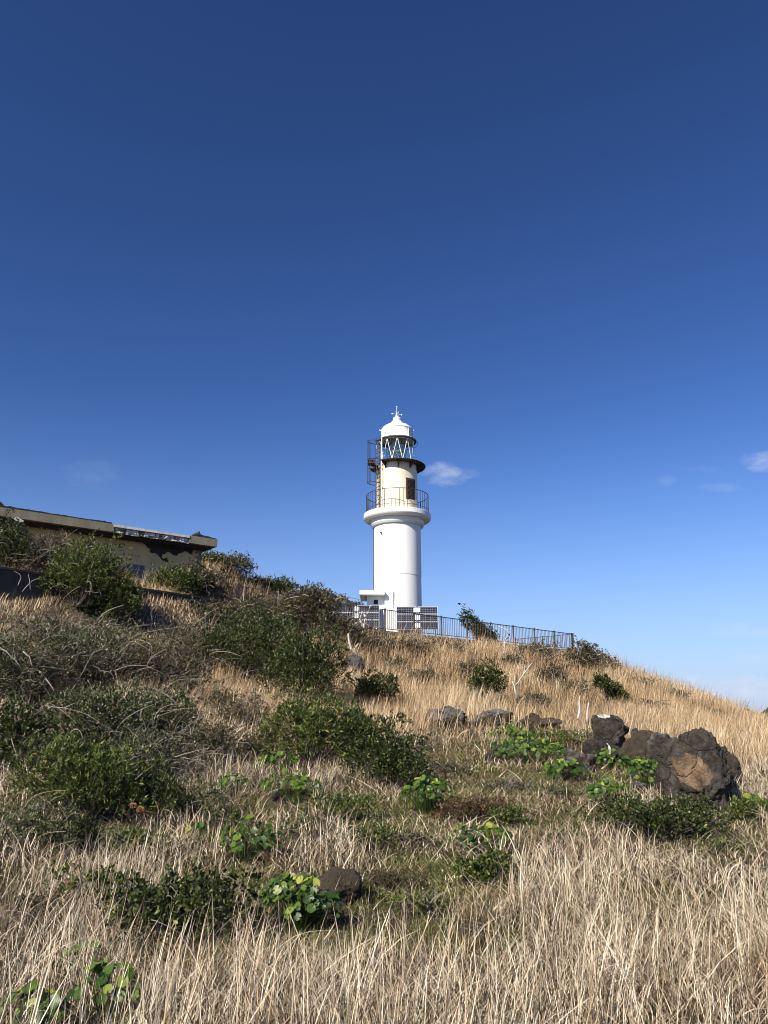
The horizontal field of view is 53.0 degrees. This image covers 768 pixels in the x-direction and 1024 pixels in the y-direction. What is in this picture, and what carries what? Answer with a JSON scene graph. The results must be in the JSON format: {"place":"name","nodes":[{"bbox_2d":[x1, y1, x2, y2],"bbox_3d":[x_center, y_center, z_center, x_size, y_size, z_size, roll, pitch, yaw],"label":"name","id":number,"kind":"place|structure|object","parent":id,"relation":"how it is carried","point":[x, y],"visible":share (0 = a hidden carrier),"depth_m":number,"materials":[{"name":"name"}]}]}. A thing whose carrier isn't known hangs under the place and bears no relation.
{"place":"outdoors","nodes":[
{"label":"outdoors","id":0,"kind":"place"},
{"bbox_2d":[0,567,767,1023],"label":"ground","id":1,"kind":"structure","parent":0,"point":[158,613],"depth_m":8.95,"materials":[{"name":"plant"}]},
{"bbox_2d":[0,506,32,569],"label":"shrub","id":2,"kind":"object","parent":1,"relation":"on","point":[12,536],"visible":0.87,"depth_m":28.65,"materials":[{"name":"green plant"}]},
{"bbox_2d":[0,886,56,934],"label":"scrub","id":3,"kind":"object","parent":1,"relation":"on","point":[38,898],"visible":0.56,"depth_m":6.24,"materials":[{"name":"beige plant"}]},
{"bbox_2d":[0,687,63,777],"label":"shrub","id":4,"kind":"object","parent":1,"relation":"on","point":[28,723],"visible":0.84,"depth_m":11.69,"materials":[{"name":"green plant"}]},
{"bbox_2d":[0,980,71,1023],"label":"round leaf plant","id":5,"kind":"object","parent":1,"relation":"on","point":[44,995],"visible":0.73,"depth_m":3.87,"materials":[{"name":"plant"}]},
{"bbox_2d":[5,524,83,573],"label":"shrub","id":6,"kind":"object","parent":1,"relation":"on","point":[39,550],"visible":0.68,"depth_m":29.10,"materials":[{"name":"green plant"}]},
{"bbox_2d":[0,790,89,865],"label":"scrub","id":7,"kind":"object","parent":1,"relation":"on","point":[32,823],"visible":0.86,"depth_m":8.25,"materials":[{"name":"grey plant"}]},
{"bbox_2d":[0,610,95,709],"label":"shrub","id":8,"kind":"object","parent":1,"relation":"on","point":[13,678],"visible":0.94,"depth_m":16.41,"materials":[{"name":"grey plant"}]},
{"bbox_2d":[0,595,149,652],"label":"shrub","id":9,"kind":"object","parent":1,"relation":"on","point":[38,620],"visible":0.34,"depth_m":24.11,"materials":[{"name":"green plant"}]},
{"bbox_2d":[0,713,157,824],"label":"shrub","id":10,"kind":"object","parent":1,"relation":"on","point":[77,781],"visible":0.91,"depth_m":9.81,"materials":[{"name":"green plant"}]},
{"bbox_2d":[53,810,104,852],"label":"shrub","id":11,"kind":"object","parent":1,"relation":"on","point":[83,833],"visible":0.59,"depth_m":8.58,"materials":[{"name":"green plant"}]},
{"bbox_2d":[51,939,114,986],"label":"round leaf plant","id":12,"kind":"object","parent":1,"relation":"on","point":[73,947],"visible":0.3,"depth_m":5.02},
{"bbox_2d":[27,528,139,607],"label":"shrub","id":13,"kind":"object","parent":1,"relation":"on","point":[85,573],"visible":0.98,"depth_m":27.70,"materials":[{"name":"green plant"}]},
{"bbox_2d":[42,843,143,918],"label":"shrub","id":14,"kind":"object","parent":1,"relation":"on","point":[120,878],"visible":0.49,"depth_m":6.61,"materials":[{"name":"green plant"}]},
{"bbox_2d":[10,613,178,701],"bbox_3d":[-7.003,3.697,18.382,4.404,2.363,4.008,0,-15,0],"label":"shrub","id":15,"kind":"object","parent":1,"relation":"on","point":[100,667],"visible":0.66,"depth_m":17.70,"materials":[{"name":"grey plant"}]},
{"bbox_2d":[66,958,144,1023],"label":"round leaf plant","id":16,"kind":"object","parent":1,"relation":"on","point":[97,968],"visible":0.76,"depth_m":4.19,"materials":[{"name":"plant"}]},
{"bbox_2d":[0,667,214,760],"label":"shrub","id":17,"kind":"object","parent":1,"relation":"on","point":[104,702],"visible":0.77,"depth_m":12.84,"materials":[{"name":"green plant"}]},
{"bbox_2d":[0,502,217,595],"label":"abandoned house","id":18,"kind":"structure","parent":1,"relation":"on","point":[149,547],"depth_m":38.68,"materials":[{"name":"paint"}]},
{"bbox_2d":[80,565,149,626],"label":"shrub","id":19,"kind":"object","parent":1,"relation":"on","point":[110,601],"visible":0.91,"depth_m":27.91,"materials":[{"name":"green plant"}]},
{"bbox_2d":[0,566,238,611],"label":"retaining wall","id":20,"kind":"structure","parent":1,"relation":"on","point":[9,580],"depth_m":27.44,"materials":[{"name":"concrete"}]},
{"bbox_2d":[95,815,188,863],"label":"scrub","id":21,"kind":"object","parent":1,"relation":"on","point":[123,837],"visible":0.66,"depth_m":8.40,"materials":[{"name":"green plant"}]},
{"bbox_2d":[114,750,196,825],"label":"shrub","id":22,"kind":"object","parent":1,"relation":"on","point":[161,781],"visible":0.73,"depth_m":9.94,"materials":[{"name":"green plant"}]},
{"bbox_2d":[87,706,238,779],"bbox_3d":[-3.893,3.819,12.161,2.439,1.511,2.452,-9,-18,31],"label":"shrub","id":23,"kind":"object","parent":1,"relation":"on","point":[154,744],"visible":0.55,"depth_m":12.13,"materials":[{"name":"green plant"}]},
{"bbox_2d":[122,680,208,747],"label":"shrub","id":24,"kind":"object","parent":1,"relation":"on","point":[174,697],"visible":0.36,"depth_m":14.15,"materials":[{"name":"green plant"}]},
{"bbox_2d":[139,560,204,594],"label":"shrub","id":25,"kind":"object","parent":1,"relation":"on","point":[186,582],"visible":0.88,"depth_m":33.90,"materials":[{"name":"green plant"}]},
{"bbox_2d":[90,625,253,705],"bbox_3d":[-5.446,3.817,18.403,3.566,2.362,3.701,14,-20,-41],"label":"shrub","id":26,"kind":"object","parent":1,"relation":"on","point":[175,674],"visible":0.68,"depth_m":18.39,"materials":[{"name":"green plant"}]},
{"bbox_2d":[126,769,244,825],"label":"scrub","id":27,"kind":"object","parent":1,"relation":"on","point":[192,796],"visible":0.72,"depth_m":10.05,"materials":[{"name":"green plant"}]},
{"bbox_2d":[141,606,239,671],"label":"shrub","id":28,"kind":"object","parent":1,"relation":"on","point":[170,634],"visible":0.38,"depth_m":26.60,"materials":[{"name":"green plant"}]},
{"bbox_2d":[93,856,300,949],"bbox_3d":[-1.399,3.096,5.958,1.702,0.815,1.053,0,-15,0],"label":"shrub","id":29,"kind":"object","parent":1,"relation":"on","point":[162,897],"visible":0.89,"depth_m":5.89,"materials":[{"name":"green plant"}]},
{"bbox_2d":[174,553,235,597],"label":"shrub","id":30,"kind":"object","parent":1,"relation":"on","point":[210,577],"visible":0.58,"depth_m":35.28,"materials":[{"name":"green plant"}]},
{"bbox_2d":[176,714,250,761],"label":"scrub","id":31,"kind":"object","parent":1,"relation":"on","point":[218,734],"visible":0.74,"depth_m":13.72,"materials":[{"name":"green plant"}]},
{"bbox_2d":[178,592,263,625],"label":"shrub","id":32,"kind":"object","parent":1,"relation":"on","point":[212,606],"visible":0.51,"depth_m":31.97,"materials":[{"name":"green plant"}]},
{"bbox_2d":[194,805,250,831],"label":"scrub","id":33,"kind":"object","parent":1,"relation":"on","point":[229,816],"visible":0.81,"depth_m":9.74,"materials":[{"name":"green plant"}]},
{"bbox_2d":[201,683,248,713],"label":"scrub","id":34,"kind":"object","parent":1,"relation":"on","point":[212,698],"visible":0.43,"depth_m":17.93,"materials":[{"name":"green plant"}]},
{"bbox_2d":[204,550,257,574],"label":"shrub","id":35,"kind":"object","parent":1,"relation":"on","point":[241,562],"visible":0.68,"depth_m":48.35,"materials":[{"name":"green plant"}]},
{"bbox_2d":[191,690,286,734],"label":"shrub","id":36,"kind":"object","parent":1,"relation":"on","point":[236,709],"visible":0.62,"depth_m":16.65,"materials":[{"name":"green plant"}]},
{"bbox_2d":[177,596,304,683],"bbox_3d":[-4.963,4.365,26.554,4.150,3.076,4.741,10,-18,-32],"label":"shrub","id":37,"kind":"object","parent":1,"relation":"on","point":[259,640],"visible":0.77,"depth_m":26.02,"materials":[{"name":"green plant"}]},
{"bbox_2d":[216,814,283,863],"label":"round leaf plant","id":38,"kind":"object","parent":1,"relation":"on","point":[263,838],"visible":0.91,"depth_m":8.60,"materials":[{"name":"plant"}]},
{"bbox_2d":[235,731,277,761],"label":"scrub","id":39,"kind":"object","parent":1,"relation":"on","point":[253,739],"visible":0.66,"depth_m":14.11,"materials":[{"name":"green plant"}]},
{"bbox_2d":[236,591,308,618],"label":"shrub","id":40,"kind":"object","parent":1,"relation":"on","point":[262,602],"visible":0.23,"depth_m":41.23,"materials":[{"name":"green plant"}]},
{"bbox_2d":[253,750,299,776],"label":"round leaf plant","id":41,"kind":"object","parent":1,"relation":"on","point":[273,760],"visible":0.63,"depth_m":12.97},
{"bbox_2d":[260,574,305,593],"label":"shrub","id":42,"kind":"object","parent":1,"relation":"on","point":[284,584],"visible":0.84,"depth_m":49.16,"materials":[{"name":"green plant"}]},
{"bbox_2d":[260,767,321,803],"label":"round leaf plant","id":43,"kind":"object","parent":1,"relation":"on","point":[295,783],"visible":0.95,"depth_m":11.31,"materials":[{"name":"plant"}]},
{"bbox_2d":[254,872,344,937],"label":"round leaf plant","id":44,"kind":"object","parent":1,"relation":"on","point":[313,895],"visible":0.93,"depth_m":6.26,"materials":[{"name":"plant"}]},
{"bbox_2d":[272,807,326,839],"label":"scrub","id":45,"kind":"object","parent":1,"relation":"on","point":[302,818],"visible":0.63,"depth_m":9.57,"materials":[{"name":"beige plant"}]},
{"bbox_2d":[245,609,356,702],"bbox_3d":[-2.255,4.264,22.503,2.977,3.067,2.568,-10,-18,33],"label":"shrub","id":46,"kind":"object","parent":1,"relation":"on","point":[302,654],"visible":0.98,"depth_m":22.13,"materials":[{"name":"green plant"}]},
{"bbox_2d":[247,679,367,768],"bbox_3d":[-1.230,3.846,14.054,2.127,1.582,1.892,-13,-20,40],"label":"shrub","id":47,"kind":"object","parent":1,"relation":"on","point":[300,714],"visible":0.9,"depth_m":13.74,"materials":[{"name":"green plant"}]},
{"bbox_2d":[265,580,359,639],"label":"shrub","id":48,"kind":"object","parent":1,"relation":"on","point":[302,609],"visible":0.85,"depth_m":32.64,"materials":[{"name":"green plant"}]},
{"bbox_2d":[274,900,350,928],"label":"scrub","id":49,"kind":"object","parent":1,"relation":"on","point":[330,917],"visible":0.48,"depth_m":6.51,"materials":[{"name":"green plant"}]},
{"bbox_2d":[316,866,361,906],"bbox_3d":[-0.450,3.576,7.252,0.486,0.454,0.338,0,-15,0],"label":"boulder","id":50,"kind":"object","parent":1,"relation":"on","point":[346,887],"visible":0.63,"depth_m":7.17,"materials":[{"name":"stone"}]},
{"bbox_2d":[292,787,391,824],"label":"ground cover","id":51,"kind":"object","parent":1,"relation":"on","point":[348,803],"visible":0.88,"depth_m":10.25,"materials":[{"name":"green plant"}]},
{"bbox_2d":[323,612,373,647],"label":"shrub","id":52,"kind":"object","parent":1,"relation":"on","point":[344,625],"visible":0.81,"depth_m":32.66,"materials":[{"name":"green plant"}]},
{"bbox_2d":[322,699,414,774],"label":"shrub","id":53,"kind":"object","parent":1,"relation":"on","point":[364,724],"visible":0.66,"depth_m":13.48,"materials":[{"name":"green plant"}]},
{"bbox_2d":[338,817,410,854],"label":"ground cover","id":54,"kind":"object","parent":1,"relation":"on","point":[374,832],"visible":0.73,"depth_m":9.20,"materials":[{"name":"green plant"}]},
{"bbox_2d":[353,666,400,708],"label":"windswept shrub","id":55,"kind":"object","parent":1,"relation":"on","point":[388,687],"visible":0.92,"depth_m":23.79,"materials":[{"name":"green plant"}]},
{"bbox_2d":[338,939,415,972],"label":"scrub","id":56,"kind":"object","parent":1,"relation":"on","point":[380,951],"visible":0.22,"depth_m":5.60,"materials":[{"name":"beige plant"}]},
{"bbox_2d":[356,632,398,652],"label":"scrub tussock","id":57,"kind":"object","parent":1,"relation":"on","point":[379,640],"visible":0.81,"depth_m":32.59,"materials":[{"name":"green plant"}]},
{"bbox_2d":[199,612,562,654],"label":"concrete terrace","id":58,"kind":"structure","parent":1,"relation":"on","point":[223,615],"depth_m":37.53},
{"bbox_2d":[333,605,378,626],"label":"solar panel","id":59,"kind":"object","parent":58,"relation":"on","point":[375,614],"visible":0.52,"depth_m":42.22,"materials":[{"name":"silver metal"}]},
{"bbox_2d":[360,406,430,633],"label":"lighthouse","id":60,"kind":"object","parent":58,"relation":"on","point":[396,519],"visible":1,"depth_m":45.14,"materials":[{"name":"white paint"}]},
{"bbox_2d":[396,606,437,629],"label":"solar panel","id":61,"kind":"object","parent":58,"relation":"on","point":[403,619],"visible":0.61,"depth_m":42.13,"materials":[{"name":"black glass"}]},
{"bbox_2d":[319,601,574,649],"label":"metal fence","id":62,"kind":"object","parent":58,"relation":"on","point":[490,623],"visible":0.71,"depth_m":41.95,"materials":[{"name":"metal"}]},
{"bbox_2d":[0,553,767,769],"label":"golden grass","id":63,"kind":"structure","parent":1,"relation":"on","point":[684,711],"depth_m":26.38,"materials":[{"name":"plant"}]},
{"bbox_2d":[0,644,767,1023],"bbox_3d":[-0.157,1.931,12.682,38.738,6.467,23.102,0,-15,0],"label":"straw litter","id":64,"kind":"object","parent":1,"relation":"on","point":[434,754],"visible":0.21,"depth_m":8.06,"materials":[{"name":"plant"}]},
{"bbox_2d":[0,613,767,1023],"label":"green grass","id":65,"kind":"structure","parent":1,"relation":"on","point":[422,865],"depth_m":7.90,"materials":[{"name":"plant"}]},
{"bbox_2d":[336,727,435,790],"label":"shrub","id":66,"kind":"object","parent":1,"relation":"on","point":[389,759],"visible":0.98,"depth_m":12.41,"materials":[{"name":"green plant"}]},
{"bbox_2d":[361,867,433,893],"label":"ground cover","id":67,"kind":"object","parent":1,"relation":"on","point":[379,874],"visible":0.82,"depth_m":7.65,"materials":[{"name":"green plant"}]},
{"bbox_2d":[380,631,432,653],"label":"scrub tussock","id":68,"kind":"object","parent":1,"relation":"on","point":[411,643],"visible":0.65,"depth_m":33.07,"materials":[{"name":"brown plant"}]},
{"bbox_2d":[379,825,443,851],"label":"scrub","id":69,"kind":"object","parent":1,"relation":"on","point":[416,836],"visible":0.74,"depth_m":9.20,"materials":[{"name":"green plant"}]},
{"bbox_2d":[369,886,459,923],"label":"scrub","id":70,"kind":"object","parent":1,"relation":"on","point":[419,905],"visible":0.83,"depth_m":6.96,"materials":[{"name":"green plant"}]},
{"bbox_2d":[399,774,453,814],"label":"round leaf plant","id":71,"kind":"object","parent":1,"relation":"on","point":[425,806],"visible":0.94,"depth_m":10.88,"materials":[{"name":"plant"}]},
{"bbox_2d":[410,754,477,777],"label":"scrub","id":72,"kind":"object","parent":1,"relation":"on","point":[441,767],"visible":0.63,"depth_m":13.73,"materials":[{"name":"green plant"}]},
{"bbox_2d":[423,705,469,729],"bbox_3d":[1.667,5.591,20.494,1.343,0.864,1.008,0,-15,0],"label":"boulder","id":73,"kind":"object","parent":1,"relation":"on","point":[462,717],"visible":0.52,"depth_m":20.19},
{"bbox_2d":[459,918,484,943],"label":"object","id":74,"kind":"object","parent":1,"relation":"on","point":[472,927],"visible":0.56,"depth_m":6.30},
{"bbox_2d":[431,789,526,827],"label":"ground cover","id":75,"kind":"object","parent":1,"relation":"on","point":[471,811],"visible":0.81,"depth_m":10.33,"materials":[{"name":"green plant"}]},
{"bbox_2d":[456,603,501,642],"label":"windswept shrub","id":76,"kind":"object","parent":1,"relation":"on","point":[468,616],"visible":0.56,"depth_m":44.40,"materials":[{"name":"green plant"}]},
{"bbox_2d":[446,821,512,855],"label":"round leaf plant","id":77,"kind":"object","parent":1,"relation":"on","point":[487,826],"visible":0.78,"depth_m":9.22,"materials":[{"name":"plant"}]},
{"bbox_2d":[451,846,521,890],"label":"shrub","id":78,"kind":"object","parent":1,"relation":"on","point":[484,866],"visible":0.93,"depth_m":7.70,"materials":[{"name":"green plant"}]},
{"bbox_2d":[466,656,508,707],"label":"windswept shrub","id":79,"kind":"object","parent":1,"relation":"on","point":[488,681],"visible":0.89,"depth_m":24.85,"materials":[{"name":"green plant"}]},
{"bbox_2d":[467,709,512,730],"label":"boulder","id":80,"kind":"object","parent":1,"relation":"on","point":[486,714],"visible":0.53,"depth_m":20.40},
{"bbox_2d":[479,772,539,794],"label":"scrub","id":81,"kind":"object","parent":1,"relation":"on","point":[516,782],"visible":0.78,"depth_m":12.26,"materials":[{"name":"green plant"}]},
{"bbox_2d":[484,800,537,828],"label":"ground cover","id":82,"kind":"object","parent":1,"relation":"on","point":[510,816],"visible":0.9,"depth_m":10.08,"materials":[{"name":"green plant"}]},
{"bbox_2d":[486,723,542,745],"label":"round leaf plant","id":83,"kind":"object","parent":1,"relation":"on","point":[511,731],"visible":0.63,"depth_m":16.91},
{"bbox_2d":[489,736,569,765],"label":"round leaf plant","id":84,"kind":"object","parent":1,"relation":"on","point":[537,749],"visible":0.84,"depth_m":15.02,"materials":[{"name":"plant"}]},
{"bbox_2d":[513,636,562,664],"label":"scrub tussock","id":85,"kind":"object","parent":1,"relation":"on","point":[541,649],"visible":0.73,"depth_m":37.05,"materials":[{"name":"beige plant"}]},
{"bbox_2d":[515,713,561,729],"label":"boulder","id":86,"kind":"object","parent":1,"relation":"on","point":[537,721],"visible":0.51,"depth_m":20.75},
{"bbox_2d":[517,659,578,690],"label":"scrub tussock","id":87,"kind":"object","parent":1,"relation":"on","point":[557,675],"visible":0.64,"depth_m":30.30,"materials":[{"name":"beige plant"}]},
{"bbox_2d":[511,727,593,750],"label":"ground cover","id":88,"kind":"object","parent":1,"relation":"on","point":[563,732],"visible":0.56,"depth_m":16.80,"materials":[{"name":"green plant"}]},
{"bbox_2d":[522,775,586,799],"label":"scrub","id":89,"kind":"object","parent":1,"relation":"on","point":[552,789],"visible":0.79,"depth_m":11.63,"materials":[{"name":"green plant"}]},
{"bbox_2d":[544,757,589,781],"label":"round leaf plant","id":90,"kind":"object","parent":1,"relation":"on","point":[564,765],"visible":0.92,"depth_m":12.86,"materials":[{"name":"plant"}]},
{"bbox_2d":[512,822,625,851],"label":"scrub","id":91,"kind":"object","parent":1,"relation":"on","point":[573,833],"visible":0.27,"depth_m":9.40,"materials":[{"name":"green plant"}]},
{"bbox_2d":[565,748,596,775],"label":"boulder","id":92,"kind":"object","parent":1,"relation":"on","point":[589,760],"visible":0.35,"depth_m":13.95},
{"bbox_2d":[560,635,610,672],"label":"shrub","id":93,"kind":"object","parent":1,"relation":"on","point":[585,654],"visible":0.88,"depth_m":35.56,"materials":[{"name":"green plant"}]},
{"bbox_2d":[582,736,619,768],"bbox_3d":[4.263,4.806,15.237,0.862,0.742,0.616,0,-15,0],"label":"boulder","id":94,"kind":"object","parent":1,"relation":"on","point":[596,743],"visible":0.43,"depth_m":15.08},
{"bbox_2d":[591,714,628,747],"bbox_3d":[4.851,4.784,16.519,0.738,0.875,0.630,-10,-18,32],"label":"boulder","id":95,"kind":"object","parent":1,"relation":"on","point":[613,729],"visible":0.72,"depth_m":16.36,"materials":[{"name":"stone"}]},
{"bbox_2d":[586,775,636,809],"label":"round leaf plant","id":96,"kind":"object","parent":1,"relation":"on","point":[599,788],"visible":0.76,"depth_m":11.07,"materials":[{"name":"plant"}]},
{"bbox_2d":[591,747,632,773],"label":"round leaf plant","id":97,"kind":"object","parent":1,"relation":"on","point":[607,756],"visible":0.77,"depth_m":14.37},
{"bbox_2d":[592,671,634,708],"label":"windswept shrub","id":98,"kind":"object","parent":1,"relation":"on","point":[607,683],"visible":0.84,"depth_m":27.79,"materials":[{"name":"green plant"}]},
{"bbox_2d":[618,727,652,767],"bbox_3d":[4.977,4.767,15.030,0.837,1.089,0.624,0,-15,0],"label":"boulder","id":99,"kind":"object","parent":1,"relation":"on","point":[633,746],"visible":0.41,"depth_m":14.90,"materials":[{"name":"stone"}]},
{"bbox_2d":[626,756,657,787],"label":"round leaf plant","id":100,"kind":"object","parent":1,"relation":"on","point":[639,762],"visible":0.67,"depth_m":12.80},
{"bbox_2d":[565,786,737,843],"bbox_3d":[3.422,3.876,9.878,2.134,0.657,1.070,0,-15,0],"label":"ground cover","id":101,"kind":"object","parent":1,"relation":"on","point":[687,813],"visible":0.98,"depth_m":9.78,"materials":[{"name":"green plant"}]},
{"bbox_2d":[644,732,676,776],"bbox_3d":[5.250,4.691,14.461,0.756,1.092,0.605,0,-15,0],"label":"boulder","id":102,"kind":"object","parent":1,"relation":"on","point":[654,742],"visible":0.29,"depth_m":14.39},
{"bbox_2d":[653,727,733,811],"bbox_3d":[4.756,4.138,11.882,1.186,1.578,0.899,-7,-17,25],"label":"boulder","id":103,"kind":"object","parent":1,"relation":"on","point":[693,762],"visible":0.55,"depth_m":11.63,"materials":[{"name":"stone"}]},
{"bbox_2d":[692,831,760,858],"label":"scrub","id":104,"kind":"object","parent":1,"relation":"on","point":[718,845],"visible":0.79,"depth_m":9.07,"materials":[{"name":"green plant"}]},
{"bbox_2d":[720,745,746,794],"bbox_3d":[5.689,4.546,12.758,0.475,1.324,0.590,15,-21,-43],"label":"boulder","id":105,"kind":"object","parent":1,"relation":"on","point":[733,761],"visible":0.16,"depth_m":12.70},
{"bbox_2d":[727,794,767,825],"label":"ground cover","id":106,"kind":"object","parent":1,"relation":"on","point":[750,813],"visible":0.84,"depth_m":10.55,"materials":[{"name":"green plant"}]},
{"bbox_2d":[0,0,767,712],"label":"sky","id":107,"kind":"structure","parent":0,"point":[237,237],"materials":[{"name":"blue"}]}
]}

